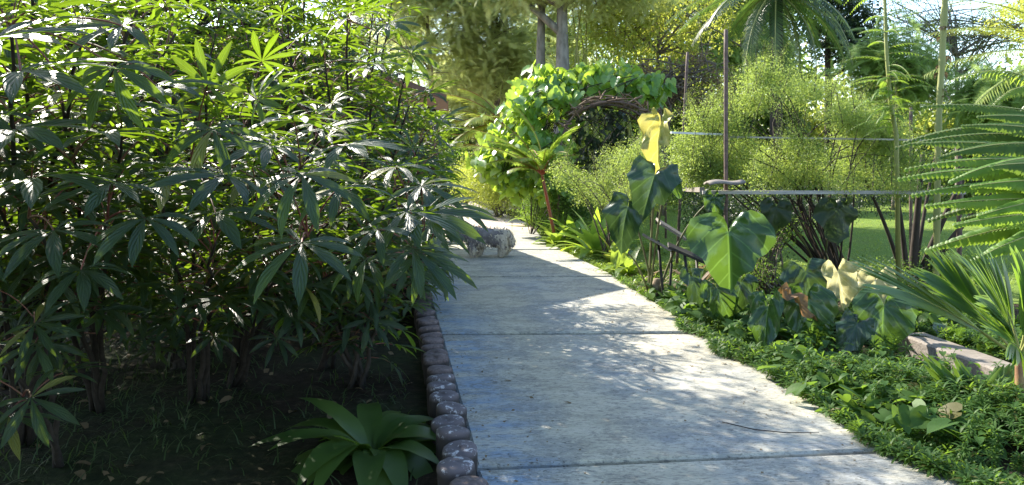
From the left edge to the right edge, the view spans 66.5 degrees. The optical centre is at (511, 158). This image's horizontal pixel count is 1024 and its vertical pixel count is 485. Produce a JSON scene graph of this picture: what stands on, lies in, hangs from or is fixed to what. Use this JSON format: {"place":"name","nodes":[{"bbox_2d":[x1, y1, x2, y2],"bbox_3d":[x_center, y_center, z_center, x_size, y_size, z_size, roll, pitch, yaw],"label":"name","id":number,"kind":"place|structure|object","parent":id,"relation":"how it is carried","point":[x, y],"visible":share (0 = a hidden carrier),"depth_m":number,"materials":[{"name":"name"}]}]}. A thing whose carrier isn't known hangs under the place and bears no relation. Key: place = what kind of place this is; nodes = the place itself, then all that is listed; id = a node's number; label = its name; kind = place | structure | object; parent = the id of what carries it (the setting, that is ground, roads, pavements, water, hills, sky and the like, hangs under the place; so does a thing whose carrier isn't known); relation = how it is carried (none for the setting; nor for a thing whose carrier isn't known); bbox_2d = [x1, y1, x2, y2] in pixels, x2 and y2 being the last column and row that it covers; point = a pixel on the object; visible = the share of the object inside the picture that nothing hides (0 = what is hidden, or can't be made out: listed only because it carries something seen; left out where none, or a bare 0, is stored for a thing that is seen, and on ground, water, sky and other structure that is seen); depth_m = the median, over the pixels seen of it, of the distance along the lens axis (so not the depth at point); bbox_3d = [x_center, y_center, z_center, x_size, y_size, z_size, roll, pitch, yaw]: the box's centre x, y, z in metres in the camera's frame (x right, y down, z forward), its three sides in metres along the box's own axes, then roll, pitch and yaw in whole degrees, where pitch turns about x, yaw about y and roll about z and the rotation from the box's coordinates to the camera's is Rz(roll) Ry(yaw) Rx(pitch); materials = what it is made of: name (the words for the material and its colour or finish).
{"place":"outdoors","nodes":[
{"label":"outdoors","id":0,"kind":"place"},
{"bbox_2d":[30,27,448,262],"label":"garden house","id":1,"kind":"structure","parent":0,"point":[441,103],"depth_m":10.89,"materials":[{"name":"metal"}]},
{"bbox_2d":[67,196,534,229],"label":"plaza","id":2,"kind":"structure","parent":0,"point":[515,224],"depth_m":17.28,"materials":[{"name":"concrete"}]},
{"bbox_2d":[360,0,504,197],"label":"feathery tree","id":3,"kind":"object","parent":2,"relation":"on","point":[444,20],"visible":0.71,"depth_m":21.06,"materials":[{"name":"green plant"}]},
{"bbox_2d":[424,50,555,203],"bbox_3d":[-0.608,-1.067,23.995,5.069,5.186,3.414,0,0,0],"label":"feathery tree","id":4,"kind":"object","parent":2,"relation":"on","point":[453,104],"visible":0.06,"depth_m":23.59,"materials":[{"name":"green plant"}]},
{"bbox_2d":[444,143,542,220],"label":"fine hedge","id":5,"kind":"object","parent":2,"relation":"on","point":[486,193],"visible":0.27,"depth_m":18.65,"materials":[{"name":"green plant"}]},
{"bbox_2d":[453,224,515,257],"bbox_3d":[-0.441,1.152,11.111,1.008,0.496,0.388,0,0,0],"label":"stone bench","id":6,"kind":"object","parent":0,"point":[502,240],"visible":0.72,"depth_m":10.99,"materials":[{"name":"stone"}]},
{"bbox_2d":[0,167,1023,484],"bbox_3d":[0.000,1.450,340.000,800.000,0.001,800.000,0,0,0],"label":"ground","id":7,"kind":"structure","parent":0,"point":[254,463],"depth_m":4.43,"materials":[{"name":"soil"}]},
{"bbox_2d":[0,0,103,347],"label":"cassava shrub","id":8,"kind":"object","parent":7,"relation":"on","point":[3,26],"visible":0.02,"depth_m":5.47,"materials":[{"name":"green plant"}]},
{"bbox_2d":[0,287,111,467],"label":"cassava shrub","id":9,"kind":"object","parent":7,"relation":"on","point":[40,424],"visible":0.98,"depth_m":2.80,"materials":[{"name":"green plant"}]},
{"bbox_2d":[0,232,149,398],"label":"cassava shrub","id":10,"kind":"object","parent":7,"relation":"on","point":[70,357],"visible":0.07,"depth_m":4.74,"materials":[{"name":"green plant"}]},
{"bbox_2d":[0,0,157,387],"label":"cassava shrub","id":11,"kind":"object","parent":7,"relation":"on","point":[5,373],"visible":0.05,"depth_m":5.00,"materials":[{"name":"green plant"}]},
{"bbox_2d":[0,49,212,414],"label":"cassava shrub","id":12,"kind":"object","parent":7,"relation":"on","point":[106,240],"visible":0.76,"depth_m":2.88,"materials":[{"name":"green plant"}]},
{"bbox_2d":[0,0,221,445],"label":"cassava shrub","id":13,"kind":"object","parent":7,"relation":"on","point":[36,35],"visible":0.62,"depth_m":2.73,"materials":[{"name":"green plant"}]},
{"bbox_2d":[61,0,225,315],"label":"cassava shrub","id":14,"kind":"object","parent":7,"relation":"on","point":[103,40],"visible":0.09,"depth_m":7.22,"materials":[{"name":"green plant"}]},
{"bbox_2d":[104,217,239,369],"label":"cassava shrub","id":15,"kind":"object","parent":7,"relation":"on","point":[176,359],"visible":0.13,"depth_m":5.17,"materials":[{"name":"green plant"}]},
{"bbox_2d":[104,271,251,363],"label":"cassava shrub","id":16,"kind":"object","parent":7,"relation":"on","point":[227,349],"visible":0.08,"depth_m":4.72,"materials":[{"name":"green plant"}]},
{"bbox_2d":[104,0,275,339],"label":"cassava shrub","id":17,"kind":"object","parent":7,"relation":"on","point":[181,40],"visible":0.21,"depth_m":6.20,"materials":[{"name":"green plant"}]},
{"bbox_2d":[0,0,400,273],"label":"lime leaf tree","id":18,"kind":"object","parent":7,"relation":"on","point":[206,19],"visible":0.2,"depth_m":7.87,"materials":[{"name":"green plant"}]},
{"bbox_2d":[0,280,411,484],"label":"leaf litter","id":19,"kind":"object","parent":7,"relation":"on","point":[80,473],"visible":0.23,"depth_m":4.36,"materials":[{"name":"plant"}]},
{"bbox_2d":[88,30,332,403],"bbox_3d":[-1.364,0.463,3.579,1.093,2.050,2.532,0,0,-18],"label":"cassava shrub","id":20,"kind":"object","parent":7,"relation":"on","point":[200,198],"visible":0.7,"depth_m":3.29,"materials":[{"name":"green plant"}]},
{"bbox_2d":[149,87,406,387],"bbox_3d":[-1.195,0.581,3.732,1.258,1.812,2.878,0,0,-15],"label":"cassava shrub","id":21,"kind":"object","parent":7,"relation":"on","point":[314,204],"visible":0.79,"depth_m":3.49,"materials":[{"name":"green plant"}]},
{"bbox_2d":[194,0,364,298],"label":"cassava shrub","id":22,"kind":"object","parent":7,"relation":"on","point":[310,18],"visible":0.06,"depth_m":7.61,"materials":[{"name":"green plant"}]},
{"bbox_2d":[202,0,375,332],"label":"cassava shrub","id":23,"kind":"object","parent":7,"relation":"on","point":[304,65],"visible":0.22,"depth_m":6.48,"materials":[{"name":"green plant"}]},
{"bbox_2d":[249,398,438,484],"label":"broadleaf lily","id":24,"kind":"object","parent":7,"relation":"on","point":[409,438],"visible":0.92,"depth_m":3.67,"materials":[{"name":"green plant"}]},
{"bbox_2d":[261,205,438,388],"bbox_3d":[-1.030,0.867,4.867,1.182,1.242,1.028,0,0,0],"label":"cassava shrub","id":25,"kind":"object","parent":7,"relation":"on","point":[358,373],"visible":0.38,"depth_m":4.86,"materials":[{"name":"green plant"}]},
{"bbox_2d":[234,0,468,340],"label":"cassava shrub","id":26,"kind":"object","parent":7,"relation":"on","point":[371,92],"visible":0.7,"depth_m":5.15,"materials":[{"name":"green plant"}]},
{"bbox_2d":[300,202,439,319],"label":"cassava shrub","id":27,"kind":"object","parent":7,"relation":"on","point":[410,299],"visible":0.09,"depth_m":6.79,"materials":[{"name":"green plant"}]},
{"bbox_2d":[299,0,441,67],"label":"feathery tree","id":28,"kind":"object","parent":7,"relation":"on","point":[367,40],"visible":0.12,"depth_m":26.57,"materials":[{"name":"green plant"}]},
{"bbox_2d":[324,26,434,183],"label":"cassava shrub","id":29,"kind":"object","parent":7,"relation":"on","point":[384,84],"visible":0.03,"depth_m":9.61,"materials":[{"name":"green plant"}]},
{"bbox_2d":[276,122,497,371],"bbox_3d":[-0.781,0.636,4.213,1.183,1.708,2.661,0,0,-10],"label":"cassava shrub","id":30,"kind":"object","parent":7,"relation":"on","point":[413,233],"visible":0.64,"depth_m":3.54,"materials":[{"name":"green plant"}]},
{"bbox_2d":[344,105,468,317],"bbox_3d":[-0.931,0.485,7.306,1.364,1.999,1.343,0,0,-27],"label":"cassava shrub","id":31,"kind":"object","parent":7,"relation":"on","point":[440,134],"visible":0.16,"depth_m":7.27,"materials":[{"name":"green plant"}]},
{"bbox_2d":[353,97,463,294],"bbox_3d":[-1.199,0.392,8.372,1.412,2.174,1.814,0,0,0],"label":"cassava shrub","id":32,"kind":"object","parent":7,"relation":"on","point":[430,140],"visible":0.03,"depth_m":8.29,"materials":[{"name":"green plant"}]},
{"bbox_2d":[423,353,449,384],"bbox_3d":[-0.486,1.352,5.032,0.172,0.175,0.162,-5,4,-11],"label":"edging log","id":33,"kind":"object","parent":7,"relation":"on","point":[429,360],"visible":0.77,"depth_m":4.99,"materials":[{"name":"stone"}]},
{"bbox_2d":[427,381,455,414],"bbox_3d":[-0.402,1.363,4.461,0.171,0.175,0.162,-3,-4,9],"label":"edging log","id":34,"kind":"object","parent":7,"relation":"on","point":[433,386],"visible":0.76,"depth_m":4.42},
{"bbox_2d":[429,390,458,425],"bbox_3d":[-0.372,1.364,4.276,0.170,0.175,0.163,4,-6,-38],"label":"edging log","id":35,"kind":"object","parent":7,"relation":"on","point":[436,398],"visible":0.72,"depth_m":4.23,"materials":[{"name":"stone"}]},
{"bbox_2d":[431,414,464,453],"bbox_3d":[-0.317,1.374,3.891,0.172,0.175,0.162,-3,-2,-22],"label":"edging log","id":36,"kind":"object","parent":7,"relation":"on","point":[446,419],"visible":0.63,"depth_m":3.87,"materials":[{"name":"stone"}]},
{"bbox_2d":[436,401,466,427],"bbox_3d":[-0.317,1.364,4.080,0.167,0.175,0.166,2,-4,16],"label":"edging log","id":37,"kind":"object","parent":7,"relation":"on","point":[447,407],"visible":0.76,"depth_m":4.04,"materials":[{"name":"stone"}]},
{"bbox_2d":[436,425,469,464],"bbox_3d":[-0.280,1.357,3.705,0.164,0.175,0.170,-1,-4,-1],"label":"stone","id":38,"kind":"object","parent":7,"relation":"on","point":[446,435],"visible":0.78,"depth_m":3.65,"materials":[{"name":"stone"}]},
{"bbox_2d":[436,456,475,484],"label":"edging log","id":39,"kind":"object","parent":7,"relation":"on","point":[449,469],"visible":0.94,"depth_m":3.27,"materials":[{"name":"stone"}]},
{"bbox_2d":[442,440,477,475],"bbox_3d":[-0.233,1.371,3.512,0.168,0.175,0.166,2,3,40],"label":"edging log","id":40,"kind":"object","parent":7,"relation":"on","point":[466,448],"visible":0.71,"depth_m":3.48,"materials":[{"name":"stone"}]},
{"bbox_2d":[450,476,488,484],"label":"edging log","id":41,"kind":"object","parent":7,"relation":"on","point":[469,480],"visible":1,"depth_m":3.14,"materials":[{"name":"stone"}]},
{"bbox_2d":[397,78,549,156],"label":"tree","id":42,"kind":"object","parent":7,"relation":"on","point":[462,131],"visible":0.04,"depth_m":35.41,"materials":[{"name":"green plant"}]},
{"bbox_2d":[438,88,541,207],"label":"areca palm","id":43,"kind":"object","parent":7,"relation":"on","point":[483,118],"visible":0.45,"depth_m":16.08,"materials":[{"name":"plant"}]},
{"bbox_2d":[436,0,555,210],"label":"feathery tree","id":44,"kind":"object","parent":7,"relation":"on","point":[509,52],"visible":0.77,"depth_m":21.42,"materials":[{"name":"green plant"}]},
{"bbox_2d":[458,107,587,232],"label":"red stem palm","id":45,"kind":"object","parent":7,"relation":"on","point":[537,161],"visible":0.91,"depth_m":12.67,"materials":[{"name":"green plant"}]},
{"bbox_2d":[463,0,605,122],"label":"feathery tree","id":46,"kind":"object","parent":7,"relation":"on","point":[548,31],"visible":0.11,"depth_m":27.68,"materials":[{"name":"green plant"}]},
{"bbox_2d":[531,0,551,214],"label":"grey trunk tree","id":47,"kind":"object","parent":7,"relation":"on","point":[540,51],"visible":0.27,"depth_m":19.11,"materials":[{"name":"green plant"}]},
{"bbox_2d":[534,222,575,247],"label":"lime leaf plant","id":48,"kind":"object","parent":7,"relation":"on","point":[550,241],"visible":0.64,"depth_m":12.60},
{"bbox_2d":[509,178,604,230],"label":"fine hedge","id":49,"kind":"object","parent":7,"relation":"on","point":[565,206],"visible":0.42,"depth_m":13.90,"materials":[{"name":"green plant"}]},
{"bbox_2d":[535,215,602,242],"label":"broad leaf seedling","id":50,"kind":"object","parent":7,"relation":"on","point":[570,222],"visible":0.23,"depth_m":12.76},
{"bbox_2d":[456,0,685,220],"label":"grey trunk tree","id":51,"kind":"object","parent":7,"relation":"on","point":[559,28],"visible":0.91,"depth_m":18.67,"materials":[{"name":"green plant"}]},
{"bbox_2d":[550,207,647,259],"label":"lime leaf plant","id":52,"kind":"object","parent":7,"relation":"on","point":[590,241],"visible":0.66,"depth_m":11.25,"materials":[{"name":"plant"}]},
{"bbox_2d":[543,124,675,258],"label":"fine hedge","id":53,"kind":"object","parent":7,"relation":"on","point":[623,164],"visible":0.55,"depth_m":10.70,"materials":[{"name":"green plant"}]},
{"bbox_2d":[553,90,666,237],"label":"brushwood arch","id":54,"kind":"structure","parent":7,"relation":"on","point":[599,101],"depth_m":13.79,"materials":[{"name":"brushwood twigs"},{"name":"bark"}]},
{"bbox_2d":[465,57,676,233],"bbox_3d":[1.130,-0.254,14.755,3.877,3.416,2.270,0,0,-16],"label":"heart leaf vine","id":55,"kind":"object","parent":54,"relation":"on","point":[560,89],"visible":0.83,"depth_m":14.35,"materials":[{"name":"plant"}]},
{"bbox_2d":[533,15,703,190],"bbox_3d":[4.163,-2.685,35.967,9.516,8.784,6.908,0,0,0],"label":"tree","id":56,"kind":"object","parent":7,"relation":"on","point":[599,121],"visible":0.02,"depth_m":34.66,"materials":[{"name":"green plant"}]},
{"bbox_2d":[595,244,656,277],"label":"broad leaf seedling","id":57,"kind":"object","parent":7,"relation":"on","point":[628,264],"visible":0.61,"depth_m":9.52,"materials":[{"name":"plant"}]},
{"bbox_2d":[529,221,767,293],"bbox_3d":[1.559,1.397,12.707,1.856,0.189,9.227,0,0,-6],"label":"clover cover","id":58,"kind":"object","parent":7,"relation":"on","point":[599,262],"visible":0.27,"depth_m":10.43,"materials":[{"name":"green plant"}]},
{"bbox_2d":[602,107,725,296],"bbox_3d":[1.378,0.515,7.384,0.906,1.979,1.153,0,0,43],"label":"elephant ear","id":59,"kind":"object","parent":7,"relation":"on","point":[652,183],"visible":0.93,"depth_m":7.14},
{"bbox_2d":[642,218,704,298],"bbox_3d":[1.649,1.045,7.786,0.712,0.884,0.645,0,0,43],"label":"plant stand","id":60,"kind":"object","parent":7,"relation":"on","point":[671,248],"visible":0.53,"depth_m":7.73,"materials":[{"name":"metal"}]},
{"bbox_2d":[680,210,776,320],"bbox_3d":[1.729,0.944,6.388,0.656,1.120,1.220,0,0,9],"label":"elephant ear","id":61,"kind":"object","parent":7,"relation":"on","point":[739,249],"visible":0.96,"depth_m":5.94},
{"bbox_2d":[634,18,863,190],"bbox_3d":[9.928,-3.120,33.669,8.301,10.324,7.711,0,0,-38],"label":"tree","id":62,"kind":"object","parent":7,"relation":"on","point":[765,122],"visible":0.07,"depth_m":32.95,"materials":[{"name":"green plant"}]},
{"bbox_2d":[664,0,881,236],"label":"cycad palm","id":63,"kind":"object","parent":7,"relation":"on","point":[771,11],"visible":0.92,"depth_m":12.91,"materials":[{"name":"green plant"}]},
{"bbox_2d":[740,182,807,295],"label":"fine hedge","id":64,"kind":"object","parent":7,"relation":"on","point":[767,277],"visible":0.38,"depth_m":8.32,"materials":[{"name":"green plant"}]},
{"bbox_2d":[747,258,837,352],"bbox_3d":[2.265,1.175,6.085,0.545,0.659,1.403,0,0,31],"label":"elephant ear","id":65,"kind":"object","parent":7,"relation":"on","point":[807,295],"visible":0.92,"depth_m":5.85},
{"bbox_2d":[612,271,1023,484],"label":"ground cover","id":66,"kind":"object","parent":7,"relation":"on","point":[912,446],"visible":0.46,"depth_m":4.21,"materials":[{"name":"green plant"}]},
{"bbox_2d":[644,279,1023,477],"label":"weeds","id":67,"kind":"object","parent":7,"relation":"on","point":[906,417],"visible":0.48,"depth_m":4.56,"materials":[{"name":"green plant"}]},
{"bbox_2d":[742,55,928,185],"bbox_3d":[14.615,-1.525,36.968,8.044,7.310,7.619,0,0,-43],"label":"tree","id":68,"kind":"object","parent":7,"relation":"on","point":[818,131],"visible":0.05,"depth_m":35.89,"materials":[{"name":"green plant"}]},
{"bbox_2d":[821,258,918,354],"bbox_3d":[2.745,1.153,6.063,0.608,0.733,1.264,0,0,14],"label":"elephant ear","id":69,"kind":"object","parent":7,"relation":"on","point":[872,317],"visible":0.85,"depth_m":5.77},
{"bbox_2d":[843,0,936,289],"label":"climbing fern stem","id":70,"kind":"object","parent":7,"relation":"on","point":[889,111],"visible":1,"depth_m":7.79,"materials":[{"name":"plant"}]},
{"bbox_2d":[863,154,991,286],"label":"multi stem shrub","id":71,"kind":"object","parent":7,"relation":"on","point":[916,236],"visible":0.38,"depth_m":8.86,"materials":[{"name":"brown plant"}]},
{"bbox_2d":[848,244,1023,431],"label":"young coconut palm","id":72,"kind":"object","parent":7,"relation":"on","point":[999,308],"visible":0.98,"depth_m":4.28,"materials":[{"name":"green plant"}]},
{"bbox_2d":[933,0,951,296],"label":"bamboo cane","id":73,"kind":"object","parent":7,"relation":"on","point":[942,59],"visible":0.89,"depth_m":7.38,"materials":[{"name":"green plant"}]},
{"bbox_2d":[912,322,981,350],"bbox_3d":[3.275,1.328,5.851,0.648,0.248,0.534,0,0,44],"label":"spiral ginger","id":74,"kind":"object","parent":7,"relation":"on","point":[950,333],"visible":0.34,"depth_m":5.75,"materials":[{"name":"green plant"}]},
{"bbox_2d":[905,100,991,185],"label":"tree","id":75,"kind":"object","parent":7,"relation":"on","point":[931,122],"visible":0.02,"depth_m":39.25,"materials":[{"name":"green plant"}]},
{"bbox_2d":[897,332,1011,380],"bbox_3d":[3.085,1.388,5.400,0.220,0.155,1.013,0,0,-8],"label":"timber plank","id":76,"kind":"object","parent":7,"relation":"on","point":[928,345],"visible":0.37,"depth_m":5.43,"materials":[{"name":"wood"}]},
{"bbox_2d":[894,104,1023,261],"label":"tree fern","id":77,"kind":"object","parent":7,"relation":"on","point":[1003,206],"visible":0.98,"depth_m":5.32,"materials":[{"name":"green plant"}]},
{"bbox_2d":[920,351,1023,430],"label":"palm seedling","id":78,"kind":"object","parent":7,"relation":"on","point":[936,370],"visible":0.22,"depth_m":4.32,"materials":[{"name":"green plant"}]},
{"bbox_2d":[923,0,1023,103],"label":"coconut palm","id":79,"kind":"object","parent":7,"relation":"on","point":[1016,30],"visible":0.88,"depth_m":8.99,"materials":[{"name":"green plant"}]},
{"bbox_2d":[946,70,1023,110],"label":"curling fern","id":80,"kind":"object","parent":7,"relation":"on","point":[1012,92],"visible":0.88,"depth_m":6.69,"materials":[{"name":"green plant"}]},
{"bbox_2d":[46,0,1023,136],"label":"sky","id":81,"kind":"structure","parent":0,"point":[967,6],"materials":[{"name":"white"}]},
{"bbox_2d":[428,230,959,484],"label":"path","id":82,"kind":"structure","parent":0,"point":[616,421],"depth_m":4.55,"materials":[{"name":"concrete"}]},
{"bbox_2d":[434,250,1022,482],"bbox_3d":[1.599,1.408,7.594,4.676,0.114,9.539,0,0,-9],"label":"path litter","id":83,"kind":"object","parent":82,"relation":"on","point":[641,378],"visible":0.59,"depth_m":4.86,"materials":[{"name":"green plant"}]},
{"bbox_2d":[579,192,1023,303],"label":"lawn","id":84,"kind":"structure","parent":0,"point":[925,240],"depth_m":14.21,"materials":[{"name":"plant"}]},
{"bbox_2d":[528,0,632,214],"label":"thin stem tree","id":85,"kind":"object","parent":84,"relation":"on","point":[585,55],"visible":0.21,"depth_m":19.67,"materials":[{"name":"green plant"}]},
{"bbox_2d":[570,4,650,211],"bbox_3d":[2.552,-1.559,21.270,2.561,6.034,2.560,0,0,32],"label":"thin stem tree","id":86,"kind":"object","parent":84,"relation":"on","point":[630,132],"visible":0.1,"depth_m":20.95,"materials":[{"name":"green plant"}]},
{"bbox_2d":[566,106,669,204],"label":"tree","id":87,"kind":"object","parent":84,"relation":"on","point":[596,143],"visible":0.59,"depth_m":15.50,"materials":[{"name":"plant"}]},
{"bbox_2d":[555,0,705,108],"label":"feathery tree","id":88,"kind":"object","parent":84,"relation":"on","point":[577,20],"visible":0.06,"depth_m":26.87,"materials":[{"name":"green plant"}]},
{"bbox_2d":[575,138,717,211],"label":"lawn shrub","id":89,"kind":"object","parent":84,"relation":"on","point":[674,198],"visible":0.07,"depth_m":21.71,"materials":[{"name":"green plant"}]},
{"bbox_2d":[570,0,764,215],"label":"scrub tree","id":90,"kind":"object","parent":84,"relation":"on","point":[651,32],"visible":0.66,"depth_m":19.87,"materials":[{"name":"green plant"}]},
{"bbox_2d":[611,44,747,223],"bbox_3d":[3.464,-0.514,17.705,3.815,4.040,2.781,0,0,0],"label":"scrub tree","id":91,"kind":"object","parent":84,"relation":"on","point":[680,86],"visible":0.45,"depth_m":17.32,"materials":[{"name":"green plant"}]},
{"bbox_2d":[660,0,821,201],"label":"feathery tree","id":92,"kind":"object","parent":84,"relation":"on","point":[734,58],"visible":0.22,"depth_m":24.79,"materials":[{"name":"green plant"}]},
{"bbox_2d":[672,175,908,275],"bbox_3d":[3.581,0.859,10.452,3.987,1.467,1.926,0,0,-34],"label":"fine hedge","id":93,"kind":"object","parent":84,"relation":"on","point":[734,204],"visible":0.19,"depth_m":10.35,"materials":[{"name":"green plant"}]},
{"bbox_2d":[742,140,863,199],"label":"lawn shrub","id":94,"kind":"object","parent":84,"relation":"on","point":[766,146],"visible":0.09,"depth_m":25.89,"materials":[{"name":"green plant"}]},
{"bbox_2d":[760,197,857,259],"bbox_3d":[3.330,0.945,8.292,1.495,1.118,0.801,0,0,-43],"label":"elephant ear","id":95,"kind":"object","parent":84,"relation":"on","point":[834,219],"visible":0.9,"depth_m":7.91},
{"bbox_2d":[670,29,965,269],"bbox_3d":[3.481,0.051,8.941,3.593,2.899,2.761,0,0,0],"label":"trellis","id":96,"kind":"object","parent":84,"relation":"on","point":[726,192],"visible":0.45,"depth_m":7.66,"materials":[{"name":"metal"}]},
{"bbox_2d":[659,38,949,270],"bbox_3d":[3.153,0.021,8.412,3.080,2.878,2.048,0,0,0],"label":"tree","id":97,"kind":"object","parent":96,"relation":"attached to","point":[697,166],"visible":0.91,"depth_m":8.50,"materials":[{"name":"green plant"}]},
{"bbox_2d":[783,0,904,175],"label":"dark tree","id":98,"kind":"object","parent":84,"relation":"on","point":[846,10],"visible":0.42,"depth_m":27.66,"materials":[{"name":"green plant"}]},
{"bbox_2d":[818,13,983,210],"bbox_3d":[10.929,-1.288,21.996,4.430,5.597,3.939,0,0,-18],"label":"feathery tree","id":99,"kind":"object","parent":84,"relation":"on","point":[916,64],"visible":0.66,"depth_m":21.68,"materials":[{"name":"green plant"}]},
{"bbox_2d":[856,145,976,202],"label":"lawn shrub","id":100,"kind":"object","parent":84,"relation":"on","point":[932,183],"visible":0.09,"depth_m":25.68,"materials":[{"name":"green plant"}]},
{"bbox_2d":[856,239,990,291],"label":"fine hedge","id":101,"kind":"object","parent":84,"relation":"on","point":[914,276],"visible":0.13,"depth_m":8.68,"materials":[{"name":"green plant"}]},
{"bbox_2d":[852,0,1023,197],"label":"bare branch tree","id":102,"kind":"object","parent":84,"relation":"on","point":[951,38],"visible":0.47,"depth_m":23.93,"materials":[{"name":"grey plant"}]},
{"bbox_2d":[913,146,995,201],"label":"lawn shrub","id":103,"kind":"object","parent":84,"relation":"on","point":[969,195],"visible":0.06,"depth_m":26.68,"materials":[{"name":"green plant"}]},
{"bbox_2d":[920,55,1023,193],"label":"feathery tree","id":104,"kind":"object","parent":84,"relation":"on","point":[971,91],"visible":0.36,"depth_m":19.82,"materials":[{"name":"green plant"}]},
{"bbox_2d":[973,0,1023,48],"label":"corner tree","id":105,"kind":"object","parent":84,"relation":"on","point":[1003,22],"visible":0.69,"depth_m":21.99,"materials":[{"name":"green plant"}]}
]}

